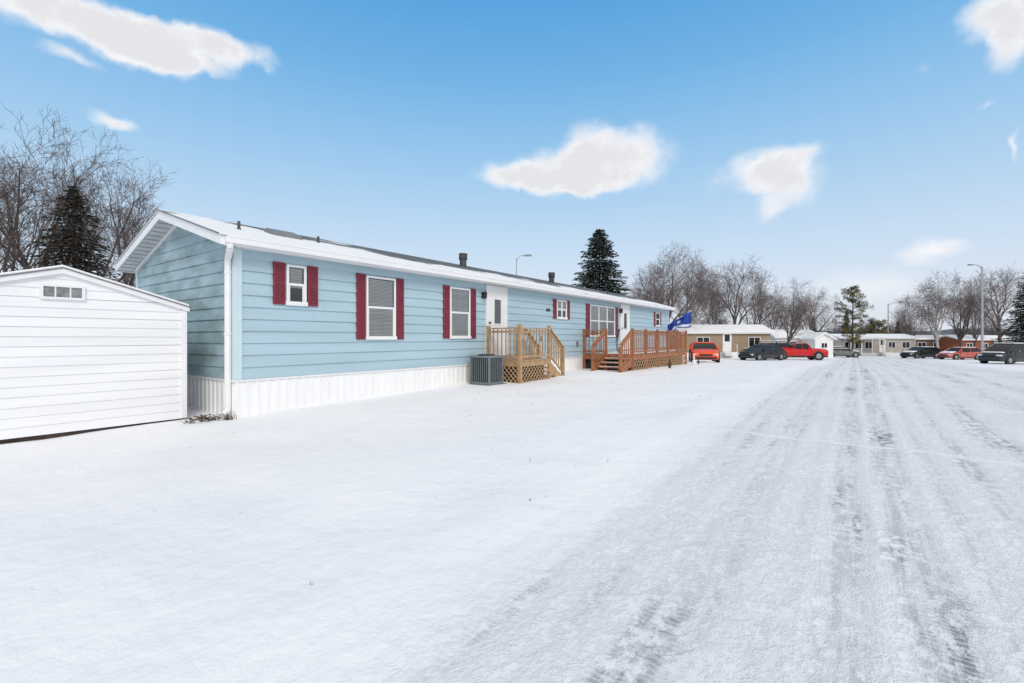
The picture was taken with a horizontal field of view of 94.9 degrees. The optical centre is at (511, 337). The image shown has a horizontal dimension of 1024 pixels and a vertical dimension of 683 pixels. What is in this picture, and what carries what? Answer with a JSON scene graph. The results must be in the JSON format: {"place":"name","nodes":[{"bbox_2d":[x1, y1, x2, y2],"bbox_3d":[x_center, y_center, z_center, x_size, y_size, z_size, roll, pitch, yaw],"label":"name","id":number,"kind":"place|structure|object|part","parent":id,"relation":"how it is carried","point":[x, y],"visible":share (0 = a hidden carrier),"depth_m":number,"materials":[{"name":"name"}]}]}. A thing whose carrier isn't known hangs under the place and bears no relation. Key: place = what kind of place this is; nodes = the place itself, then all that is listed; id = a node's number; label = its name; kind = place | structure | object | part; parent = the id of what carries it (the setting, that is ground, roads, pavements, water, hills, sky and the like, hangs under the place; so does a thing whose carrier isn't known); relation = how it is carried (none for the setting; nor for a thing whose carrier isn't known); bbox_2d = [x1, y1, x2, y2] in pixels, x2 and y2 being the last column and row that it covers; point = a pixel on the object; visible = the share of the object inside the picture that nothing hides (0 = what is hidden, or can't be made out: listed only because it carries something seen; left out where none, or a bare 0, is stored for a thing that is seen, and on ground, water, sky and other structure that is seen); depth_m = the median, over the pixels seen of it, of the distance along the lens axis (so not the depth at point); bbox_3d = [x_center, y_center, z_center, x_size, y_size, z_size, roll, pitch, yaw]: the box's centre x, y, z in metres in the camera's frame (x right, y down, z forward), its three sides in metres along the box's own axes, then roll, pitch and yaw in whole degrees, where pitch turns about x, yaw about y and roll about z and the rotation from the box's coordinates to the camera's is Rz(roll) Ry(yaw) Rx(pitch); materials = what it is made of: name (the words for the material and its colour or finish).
{"place":"outdoors","nodes":[
{"label":"outdoors","id":0,"kind":"place"},
{"bbox_2d":[187,357,586,417],"bbox_3d":[0.104,1.272,19.695,5.160,0.955,24.250,0,0,36],"label":"skirting","id":1,"kind":"object","parent":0,"point":[249,398],"visible":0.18,"depth_m":9.66,"materials":[{"name":"white plastic"}]},
{"bbox_2d":[290,268,613,335],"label":"window blinds","id":2,"kind":"object","parent":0,"point":[462,319],"depth_m":11.20,"materials":[{"name":"plastic"}]},
{"bbox_2d":[0,356,1023,682],"bbox_3d":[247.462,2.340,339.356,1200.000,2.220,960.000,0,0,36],"label":"snowy ground","id":3,"kind":"structure","parent":0,"point":[142,554],"depth_m":3.95,"materials":[{"name":"snow"}]},
{"bbox_2d":[0,141,59,271],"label":"bare tree","id":4,"kind":"object","parent":3,"relation":"on","point":[5,238],"visible":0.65,"depth_m":37.32,"materials":[{"name":"brown plant"}]},
{"bbox_2d":[0,104,105,272],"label":"bare tree","id":5,"kind":"object","parent":3,"relation":"on","point":[41,232],"visible":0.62,"depth_m":39.18,"materials":[{"name":"brown plant"}]},
{"bbox_2d":[0,115,143,274],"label":"bare tree","id":6,"kind":"object","parent":3,"relation":"on","point":[39,214],"visible":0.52,"depth_m":41.88,"materials":[{"name":"brown plant"}]},
{"bbox_2d":[25,185,127,282],"bbox_3d":[-30.732,-4.595,32.834,8.349,12.243,8.173,0,0,36],"label":"spruce tree","id":7,"kind":"object","parent":3,"relation":"on","point":[83,264],"visible":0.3,"depth_m":32.80,"materials":[{"name":"green plant"}]},
{"bbox_2d":[5,145,178,287],"bbox_3d":[-37.372,-8.113,42.533,12.916,19.250,9.825,0,0,-27],"label":"bare tree","id":8,"kind":"object","parent":3,"relation":"on","point":[127,277],"visible":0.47,"depth_m":42.05,"materials":[{"name":"brown plant"}]},
{"bbox_2d":[0,265,190,443],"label":"storage shed","id":9,"kind":"structure","parent":3,"relation":"on","point":[81,352],"depth_m":7.14,"materials":[{"name":"white paint"}]},
{"bbox_2d":[39,283,84,300],"bbox_3d":[-6.639,-0.670,6.951,0.040,0.220,0.490,0,0,36],"label":"shed window frame","id":10,"kind":"structure","parent":9,"relation":"in","point":[41,284],"depth_m":6.92,"materials":[{"name":"white plastic"}]},
{"bbox_2d":[43,286,81,297],"bbox_3d":[-6.654,-0.670,6.963,0.042,0.150,0.420,0,0,36],"label":"shed window pane","id":11,"kind":"structure","parent":9,"relation":"in","point":[49,291],"depth_m":6.95,"materials":[{"name":"glass"}]},
{"bbox_2d":[38,155,163,286],"bbox_3d":[-37.436,-7.306,44.230,11.426,17.676,12.438,0,0,-32],"label":"bare tree","id":12,"kind":"object","parent":3,"relation":"on","point":[118,238],"visible":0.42,"depth_m":42.87,"materials":[{"name":"brown plant"}]},
{"bbox_2d":[183,412,236,423],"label":"dead leaves","id":13,"kind":"object","parent":3,"relation":"on","point":[227,417],"visible":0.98,"depth_m":8.16,"materials":[{"name":"brown plant"}]},
{"bbox_2d":[470,354,506,385],"bbox_3d":[-0.715,0.948,13.226,0.860,0.965,0.790,0,0,36],"label":"air conditioner","id":14,"kind":"object","parent":3,"relation":"on","point":[486,369],"visible":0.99,"depth_m":13.01,"materials":[{"name":"black metal"}]},
{"bbox_2d":[516,254,531,274],"bbox_3d":[0.887,-2.258,35.000,1.207,7.880,0.260,0,0,0],"label":"street lamp","id":15,"kind":"object","parent":3,"relation":"on","point":[517,259],"visible":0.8,"depth_m":34.96,"materials":[{"name":"grey metal"}]},
{"bbox_2d":[486,324,564,383],"bbox_3d":[0.498,0.530,14.748,1.255,1.840,2.600,0,0,36],"label":"wooden porch","id":16,"kind":"object","parent":3,"relation":"on","point":[519,368],"visible":0.74,"depth_m":14.00,"materials":[{"name":"brown wood"}]},
{"bbox_2d":[571,228,631,294],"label":"spruce tree","id":17,"kind":"object","parent":3,"relation":"on","point":[595,274],"visible":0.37,"depth_m":44.37,"materials":[{"name":"green plant"}]},
{"bbox_2d":[583,328,686,372],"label":"wooden deck","id":18,"kind":"structure","parent":3,"relation":"on","point":[632,359],"depth_m":19.00,"materials":[{"name":"brown wood"}]},
{"bbox_2d":[621,261,677,319],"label":"bare tree","id":19,"kind":"object","parent":3,"relation":"on","point":[633,295],"visible":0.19,"depth_m":59.01,"materials":[{"name":"brown plant"}]},
{"bbox_2d":[625,240,721,328],"bbox_3d":[17.328,-4.047,51.033,10.700,12.881,7.504,0,0,-20],"label":"bare tree","id":20,"kind":"object","parent":3,"relation":"on","point":[672,292],"visible":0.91,"depth_m":49.90,"materials":[{"name":"brown plant"}]},
{"bbox_2d":[664,247,727,323],"bbox_3d":[21.114,-3.880,53.769,6.998,12.774,7.977,0,0,-16],"label":"birch tree","id":21,"kind":"object","parent":3,"relation":"on","point":[711,301],"visible":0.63,"depth_m":53.16,"materials":[{"name":"brown plant"}]},
{"bbox_2d":[688,342,719,362],"bbox_3d":[13.429,1.023,33.000,2.020,1.428,4.352,0,0,18],"label":"orange car","id":22,"kind":"object","parent":3,"relation":"on","point":[705,350],"visible":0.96,"depth_m":31.54,"materials":[{"name":"red paint"}]},
{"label":"windows","id":23,"kind":"part","parent":22,"relation":"part of","materials":[{"name":"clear glass"}]},
{"bbox_2d":[697,274,736,323],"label":"bare tree","id":24,"kind":"object","parent":3,"relation":"on","point":[724,320],"visible":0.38,"depth_m":61.05,"materials":[{"name":"brown plant"}]},
{"bbox_2d":[670,329,769,352],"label":"walls","id":25,"kind":"structure","parent":3,"relation":"on","point":[738,347],"depth_m":51.00,"materials":[{"name":"beige"}]},
{"bbox_2d":[682,353,738,357],"bbox_3d":[23.233,2.131,51.013,9.640,1.000,0.075,0,0,0],"label":"skirting","id":26,"kind":"object","parent":25,"relation":"attached to","point":[722,355],"visible":0.14,"depth_m":50.98,"materials":[{"name":"white plastic"}]},
{"bbox_2d":[687,341,747,341],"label":"siding laps","id":27,"kind":"object","parent":25,"relation":"attached to","point":[719,341],"visible":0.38,"depth_m":50.99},
{"bbox_2d":[676,329,774,333],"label":"fascia","id":28,"kind":"structure","parent":25,"relation":"on","point":[730,332],"depth_m":50.70,"materials":[{"name":"white plastic"}]},
{"bbox_2d":[676,324,774,331],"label":"roof snow","id":29,"kind":"structure","parent":28,"relation":"on","point":[730,328],"depth_m":51.80,"materials":[{"name":"snow"}]},
{"bbox_2d":[703,334,760,354],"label":"window frames","id":30,"kind":"structure","parent":25,"relation":"attached to","point":[727,347],"depth_m":50.94,"materials":[{"name":"white plastic"}]},
{"bbox_2d":[697,335,759,346],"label":"panes","id":31,"kind":"object","parent":30,"relation":"attached to","point":[727,339],"visible":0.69,"depth_m":50.97,"materials":[{"name":"black glass"}]},
{"bbox_2d":[685,253,790,323],"bbox_3d":[26.352,-3.469,56.013,10.973,12.194,11.294,0,0,16],"label":"bare tree","id":32,"kind":"object","parent":3,"relation":"on","point":[735,307],"visible":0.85,"depth_m":54.40,"materials":[{"name":"brown plant"}]},
{"bbox_2d":[731,271,788,325],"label":"bare tree","id":33,"kind":"object","parent":3,"relation":"on","point":[761,313],"visible":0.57,"depth_m":62.69,"materials":[{"name":"brown plant"}]},
{"bbox_2d":[738,345,786,360],"bbox_3d":[23.406,1.415,44.000,4.756,1.468,2.038,0,0,-25],"label":"black sedan","id":34,"kind":"object","parent":3,"relation":"on","point":[759,352],"visible":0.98,"depth_m":43.31,"materials":[{"name":"paint"}]},
{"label":"windows","id":35,"kind":"part","parent":34,"relation":"part of","materials":[{"name":"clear glass"}]},
{"bbox_2d":[742,341,788,358],"bbox_3d":[27.200,1.319,51.000,4.756,1.954,2.129,0,0,5],"label":"dark suv","id":36,"kind":"object","parent":3,"relation":"on","point":[782,343],"visible":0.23,"depth_m":50.17,"materials":[{"name":"grey paint"}]},
{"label":"windows","id":37,"kind":"part","parent":36,"relation":"part of","materials":[{"name":"glass"}]},
{"bbox_2d":[742,291,795,328],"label":"bare tree","id":38,"kind":"object","parent":3,"relation":"on","point":[768,301],"visible":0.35,"depth_m":74.69,"materials":[{"name":"brown plant"}]},
{"bbox_2d":[760,278,820,357],"bbox_3d":[33.058,-2.290,55.787,6.535,9.800,6.296,0,0,9],"label":"bare tree","id":39,"kind":"object","parent":3,"relation":"on","point":[803,311],"visible":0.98,"depth_m":55.47,"materials":[{"name":"brown plant"}]},
{"bbox_2d":[770,329,813,342],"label":"house","id":40,"kind":"structure","parent":3,"relation":"on","point":[780,335],"depth_m":63.52,"materials":[{"name":"grey"}]},
{"bbox_2d":[774,342,828,359],"bbox_3d":[28.461,1.327,47.000,5.060,1.860,2.129,0,0,14],"label":"red pickup truck","id":41,"kind":"object","parent":3,"relation":"on","point":[800,349],"visible":0.68,"depth_m":46.09,"materials":[{"name":"paint"}]},
{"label":"windows","id":42,"kind":"part","parent":41,"relation":"part of","materials":[{"name":"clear glass"}]},
{"bbox_2d":[798,332,836,357],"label":"white gable shed","id":43,"kind":"structure","parent":3,"relation":"on","point":[821,340],"depth_m":60.00,"materials":[{"name":"plastic"}]},
{"bbox_2d":[787,287,851,332],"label":"bare tree","id":44,"kind":"object","parent":3,"relation":"on","point":[820,313],"visible":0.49,"depth_m":65.14,"materials":[{"name":"brown plant"}]},
{"bbox_2d":[839,312,851,333],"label":"spruce tree","id":45,"kind":"object","parent":3,"relation":"on","point":[845,313],"visible":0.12,"depth_m":87.95,"materials":[{"name":"green plant"}]},
{"bbox_2d":[831,284,875,356],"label":"pine tree","id":46,"kind":"object","parent":3,"relation":"on","point":[852,330],"visible":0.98,"depth_m":63.81,"materials":[{"name":"green plant"}]},
{"bbox_2d":[694,317,1023,334],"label":"distant treeline","id":47,"kind":"object","parent":3,"relation":"on","point":[989,331],"visible":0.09,"depth_m":118.18,"materials":[{"name":"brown plant"}]},
{"bbox_2d":[850,339,883,355],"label":"porch post","id":48,"kind":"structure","parent":3,"relation":"on","point":[872,347],"depth_m":70.22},
{"bbox_2d":[833,338,915,352],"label":"walls","id":49,"kind":"structure","parent":3,"relation":"on","point":[838,342],"depth_m":72.00,"materials":[{"name":"beige"}]},
{"bbox_2d":[844,339,909,354],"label":"window frames","id":50,"kind":"structure","parent":49,"relation":"attached to","point":[880,348],"depth_m":71.94,"materials":[{"name":"white plastic"}]},
{"bbox_2d":[845,340,908,347],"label":"panes","id":51,"kind":"object","parent":50,"relation":"attached to","point":[869,344],"visible":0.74,"depth_m":71.97,"materials":[{"name":"black glass"}]},
{"bbox_2d":[834,336,919,338],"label":"fascia","id":52,"kind":"structure","parent":49,"relation":"on","point":[890,338],"depth_m":71.70,"materials":[{"name":"white plastic"}]},
{"bbox_2d":[830,334,919,337],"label":"roof snow","id":53,"kind":"structure","parent":52,"relation":"on","point":[883,336],"depth_m":72.34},
{"bbox_2d":[862,353,899,355],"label":"skirting","id":54,"kind":"object","parent":49,"relation":"attached to","point":[878,354],"visible":0.21,"depth_m":71.97,"materials":[{"name":"white plastic"}]},
{"bbox_2d":[861,319,891,333],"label":"pine tree","id":55,"kind":"object","parent":3,"relation":"on","point":[878,324],"visible":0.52,"depth_m":79.70,"materials":[{"name":"green plant"}]},
{"bbox_2d":[888,302,902,333],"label":"street lamp","id":56,"kind":"object","parent":3,"relation":"on","point":[888,315],"visible":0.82,"depth_m":73.93,"materials":[{"name":"grey metal"}]},
{"bbox_2d":[893,322,900,333],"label":"spruce tree","id":57,"kind":"object","parent":3,"relation":"on","point":[897,331],"visible":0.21,"depth_m":94.93,"materials":[{"name":"green plant"}]},
{"bbox_2d":[887,295,934,335],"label":"bare tree","id":58,"kind":"object","parent":3,"relation":"on","point":[904,319],"visible":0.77,"depth_m":80.02,"materials":[{"name":"brown plant"}]},
{"bbox_2d":[899,346,941,358],"bbox_3d":[52.083,1.921,60.000,4.453,1.546,2.038,0,0,-8],"label":"black hatchback","id":59,"kind":"object","parent":3,"relation":"on","point":[918,352],"visible":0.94,"depth_m":59.27,"materials":[{"name":"paint"}]},
{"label":"windows","id":60,"kind":"part","parent":59,"relation":"part of","materials":[{"name":"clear glass"}]},
{"bbox_2d":[916,340,938,346],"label":"walls","id":61,"kind":"structure","parent":3,"relation":"on","point":[929,343],"depth_m":78.00,"materials":[{"name":"brown"}]},
{"bbox_2d":[898,266,966,348],"bbox_3d":[56.309,-3.250,63.015,7.785,12.468,6.830,0,0,-29],"label":"birch tree","id":62,"kind":"object","parent":3,"relation":"on","point":[935,327],"visible":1,"depth_m":62.43,"materials":[{"name":"brown plant"}]},
{"bbox_2d":[936,347,980,359],"bbox_3d":[53.278,1.886,56.000,4.453,1.546,2.038,0,0,-6],"label":"red hatchback","id":63,"kind":"object","parent":3,"relation":"on","point":[955,353],"visible":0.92,"depth_m":55.25,"materials":[{"name":"paint"}]},
{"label":"windows","id":64,"kind":"part","parent":63,"relation":"part of","materials":[{"name":"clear glass"}]},
{"bbox_2d":[933,274,993,346],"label":"bare tree","id":65,"kind":"object","parent":3,"relation":"on","point":[969,314],"visible":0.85,"depth_m":66.79,"materials":[{"name":"brown plant"}]},
{"bbox_2d":[939,336,993,350],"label":"walls","id":66,"kind":"structure","parent":3,"relation":"on","point":[946,343],"depth_m":75.64,"materials":[{"name":"orange brick"}]},
{"bbox_2d":[938,335,994,339],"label":"fascia","id":67,"kind":"structure","parent":66,"relation":"on","point":[964,339],"depth_m":73.70,"materials":[{"name":"white plastic"}]},
{"bbox_2d":[939,335,994,338],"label":"roof snow","id":68,"kind":"structure","parent":67,"relation":"on","point":[969,336],"depth_m":74.71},
{"bbox_2d":[968,264,983,352],"bbox_3d":[51.257,-2.684,52.000,1.714,10.880,0.260,0,0,0],"label":"street lamp","id":69,"kind":"object","parent":3,"relation":"on","point":[982,335],"visible":0.9,"depth_m":51.93,"materials":[{"name":"grey metal"}]},
{"bbox_2d":[949,279,1008,347],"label":"bare tree","id":70,"kind":"object","parent":3,"relation":"on","point":[974,334],"visible":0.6,"depth_m":72.65,"materials":[{"name":"brown plant"}]},
{"bbox_2d":[946,258,1023,342],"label":"bare tree","id":71,"kind":"object","parent":3,"relation":"on","point":[1007,280],"visible":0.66,"depth_m":76.39,"materials":[{"name":"brown plant"}]},
{"bbox_2d":[977,343,1023,363],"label":"grey minivan","id":72,"kind":"object","parent":3,"relation":"on","point":[1008,353],"visible":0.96,"depth_m":40.11,"materials":[{"name":"paint"}]},
{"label":"windows","id":73,"kind":"part","parent":72,"relation":"part of","materials":[{"name":"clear glass"}]},
{"bbox_2d":[988,276,1023,345],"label":"spruce tree","id":74,"kind":"object","parent":3,"relation":"on","point":[1019,337],"visible":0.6,"depth_m":56.96,"materials":[{"name":"green plant"}]},
{"bbox_2d":[0,0,1023,331],"label":"sky","id":75,"kind":"structure","parent":0,"point":[877,146],"materials":[{"name":"blue"}]},
{"bbox_2d":[607,329,619,352],"bbox_3d":[4.216,0.129,19.655,0.568,1.005,0.516,0,0,6],"label":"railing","id":76,"kind":"object","parent":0,"point":[617,337],"visible":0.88,"depth_m":19.42,"materials":[{"name":"metal"}]},
{"bbox_2d":[293,357,1023,682],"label":"snowy road","id":77,"kind":"structure","parent":0,"point":[848,520],"depth_m":2.98,"materials":[{"name":"snow"}]},
{"bbox_2d":[833,346,861,357],"bbox_3d":[43.228,1.884,62.000,4.554,1.516,2.038,0,0,8],"label":"grey sedan","id":78,"kind":"object","parent":77,"relation":"on","point":[842,351],"visible":0.62,"depth_m":61.14,"materials":[{"name":"paint"}]},
{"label":"windows","id":79,"kind":"part","parent":78,"relation":"part of","materials":[{"name":"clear glass"}]},
{"bbox_2d":[844,338,883,338],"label":"porch snow","id":80,"kind":"structure","parent":0,"point":[867,338],"depth_m":70.19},
{"bbox_2d":[815,329,1017,334],"bbox_3d":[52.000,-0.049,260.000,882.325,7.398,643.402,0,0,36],"label":"wooded hill","id":81,"kind":"structure","parent":0,"point":[945,332],"depth_m":181.69,"materials":[{"name":"grey plant"}]},
{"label":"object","id":82,"kind":"object","parent":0,"visible":0},
{"bbox_2d":[116,211,674,310],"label":"fascia and soffit","id":83,"kind":"structure","parent":82,"relation":"on","point":[156,221],"depth_m":10.20,"materials":[{"name":"white plastic"}]},
{"bbox_2d":[118,223,224,271],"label":"soffit grooves","id":84,"kind":"object","parent":83,"relation":"attached to","point":[146,247],"visible":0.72,"depth_m":10.56,"materials":[{"name":"grey metal"}]},
{"bbox_2d":[114,209,673,307],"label":"snowy roof","id":85,"kind":"structure","parent":83,"relation":"attached to","point":[230,228],"depth_m":11.76,"materials":[{"name":"snow"}]},
{"bbox_2d":[113,209,218,264],"bbox_3d":[-7.271,-2.197,9.632,5.766,0.886,0.022,0,0,36],"label":"roof drip edge","id":86,"kind":"object","parent":85,"relation":"attached to","point":[169,214],"visible":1,"depth_m":9.42,"materials":[{"name":"grey metal"}]},
{"bbox_2d":[264,228,302,239],"bbox_3d":[-5.102,-2.305,10.527,0.444,0.248,0.694,0,0,36],"label":"roof vent box","id":87,"kind":"object","parent":85,"relation":"on","point":[282,233],"visible":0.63,"depth_m":10.38,"materials":[{"name":"grey metal"}]},
{"bbox_2d":[237,221,607,293],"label":"vent pipes","id":88,"kind":"object","parent":85,"relation":"on","point":[463,259],"visible":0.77,"depth_m":16.23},
{"bbox_2d":[225,235,675,309],"bbox_3d":[2.415,-1.683,17.980,0.105,0.125,24.700,0,0,36],"label":"gutter","id":89,"kind":"object","parent":83,"relation":"attached to","point":[237,240],"visible":1,"depth_m":10.82,"materials":[{"name":"white plastic"}]},
{"bbox_2d":[136,246,668,379],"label":"corner trim","id":90,"kind":"structure","parent":82,"relation":"attached to","point":[236,317],"depth_m":8.42,"materials":[{"name":"plastic"}]},
{"bbox_2d":[187,246,668,381],"bbox_3d":[0.112,-0.443,19.693,5.175,2.475,24.285,0,0,36],"label":"skirting cap and frieze","id":91,"kind":"object","parent":82,"relation":"attached to","point":[243,380],"visible":0.5,"depth_m":10.32,"materials":[{"name":"plastic"}]},
{"bbox_2d":[138,227,226,378],"bbox_3d":[-7.051,-0.833,9.933,5.090,3.185,0.038,0,0,36],"label":"gable siding","id":92,"kind":"object","parent":91,"relation":"attached to","point":[183,265],"visible":0.52,"depth_m":9.38,"materials":[{"name":"plastic"}]},
{"bbox_2d":[136,225,226,270],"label":"rake trim","id":93,"kind":"structure","parent":92,"relation":"attached to","point":[160,243],"depth_m":10.58,"materials":[{"name":"white plastic"}]},
{"bbox_2d":[220,242,233,416],"bbox_3d":[-4.982,-0.121,8.219,0.180,3.071,0.524,0,0,-36],"label":"downspout","id":94,"kind":"object","parent":91,"relation":"attached to","point":[227,327],"visible":0.98,"depth_m":8.35,"materials":[{"name":"white plastic"}]},
{"bbox_2d":[242,249,667,379],"bbox_3d":[2.215,-0.449,18.243,0.041,2.422,24.110,0,0,36],"label":"front siding","id":95,"kind":"object","parent":91,"relation":"attached to","point":[316,341],"visible":0.76,"depth_m":10.54,"materials":[{"name":"blue plastic"}]},
{"bbox_2d":[272,261,660,338],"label":"shutters","id":96,"kind":"object","parent":95,"relation":"attached to","point":[278,285],"visible":0.99,"depth_m":10.60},
{"bbox_2d":[285,264,659,339],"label":"window frames","id":97,"kind":"structure","parent":95,"relation":"attached to","point":[304,302],"depth_m":11.14,"materials":[{"name":"plastic"}]},
{"bbox_2d":[289,267,658,333],"bbox_3d":[1.958,-0.705,17.910,0.059,1.350,21.550,0,0,36],"label":"window interior","id":98,"kind":"object","parent":97,"relation":"in","point":[295,294],"depth_m":11.11,"materials":[{"name":"glass"}]},
{"bbox_2d":[481,291,622,328],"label":"porch lamps","id":99,"kind":"object","parent":95,"relation":"attached to","point":[484,294],"visible":1,"depth_m":13.94,"materials":[{"name":"black metal"}]},
{"bbox_2d":[485,285,629,354],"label":"doors","id":100,"kind":"structure","parent":95,"relation":"attached to","point":[494,293],"depth_m":14.69,"materials":[{"name":"white plastic"}]},
{"bbox_2d":[495,300,626,328],"bbox_3d":[2.507,-0.800,18.599,0.006,0.740,10.350,0,0,36],"label":"door glass","id":101,"kind":"object","parent":100,"relation":"attached to","point":[497,311],"visible":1,"depth_m":14.60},
{"bbox_2d":[667,312,690,330],"bbox_3d":[9.500,-0.790,26.734,1.350,1.400,0.307,0,0,36],"label":"flag cloth","id":102,"kind":"object","parent":95,"relation":"attached to","point":[684,321],"visible":0.99,"depth_m":26.56,"materials":[{"name":"fabric"}]},
{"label":"window frames","id":103,"kind":"object","parent":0,"visible":0},
{"bbox_2d":[918,343,935,346],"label":"panes","id":104,"kind":"object","parent":103,"relation":"attached to","point":[921,344],"visible":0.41,"depth_m":77.97,"materials":[{"name":"black glass"}]},
{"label":"window frames","id":105,"kind":"object","parent":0,"visible":0},
{"bbox_2d":[967,343,987,347],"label":"panes","id":106,"kind":"object","parent":105,"relation":"attached to","point":[985,345],"visible":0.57,"depth_m":73.97,"materials":[{"name":"black glass"}]},
{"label":"fascia","id":107,"kind":"object","parent":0,"visible":0},
{"bbox_2d":[912,335,942,338],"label":"roof snow","id":108,"kind":"structure","parent":107,"relation":"on","point":[926,336],"depth_m":79.13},
{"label":"fascia","id":109,"kind":"object","parent":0,"visible":0},
{"bbox_2d":[984,335,1015,338],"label":"roof snow","id":110,"kind":"structure","parent":109,"relation":"on","point":[996,336],"depth_m":89.50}
]}

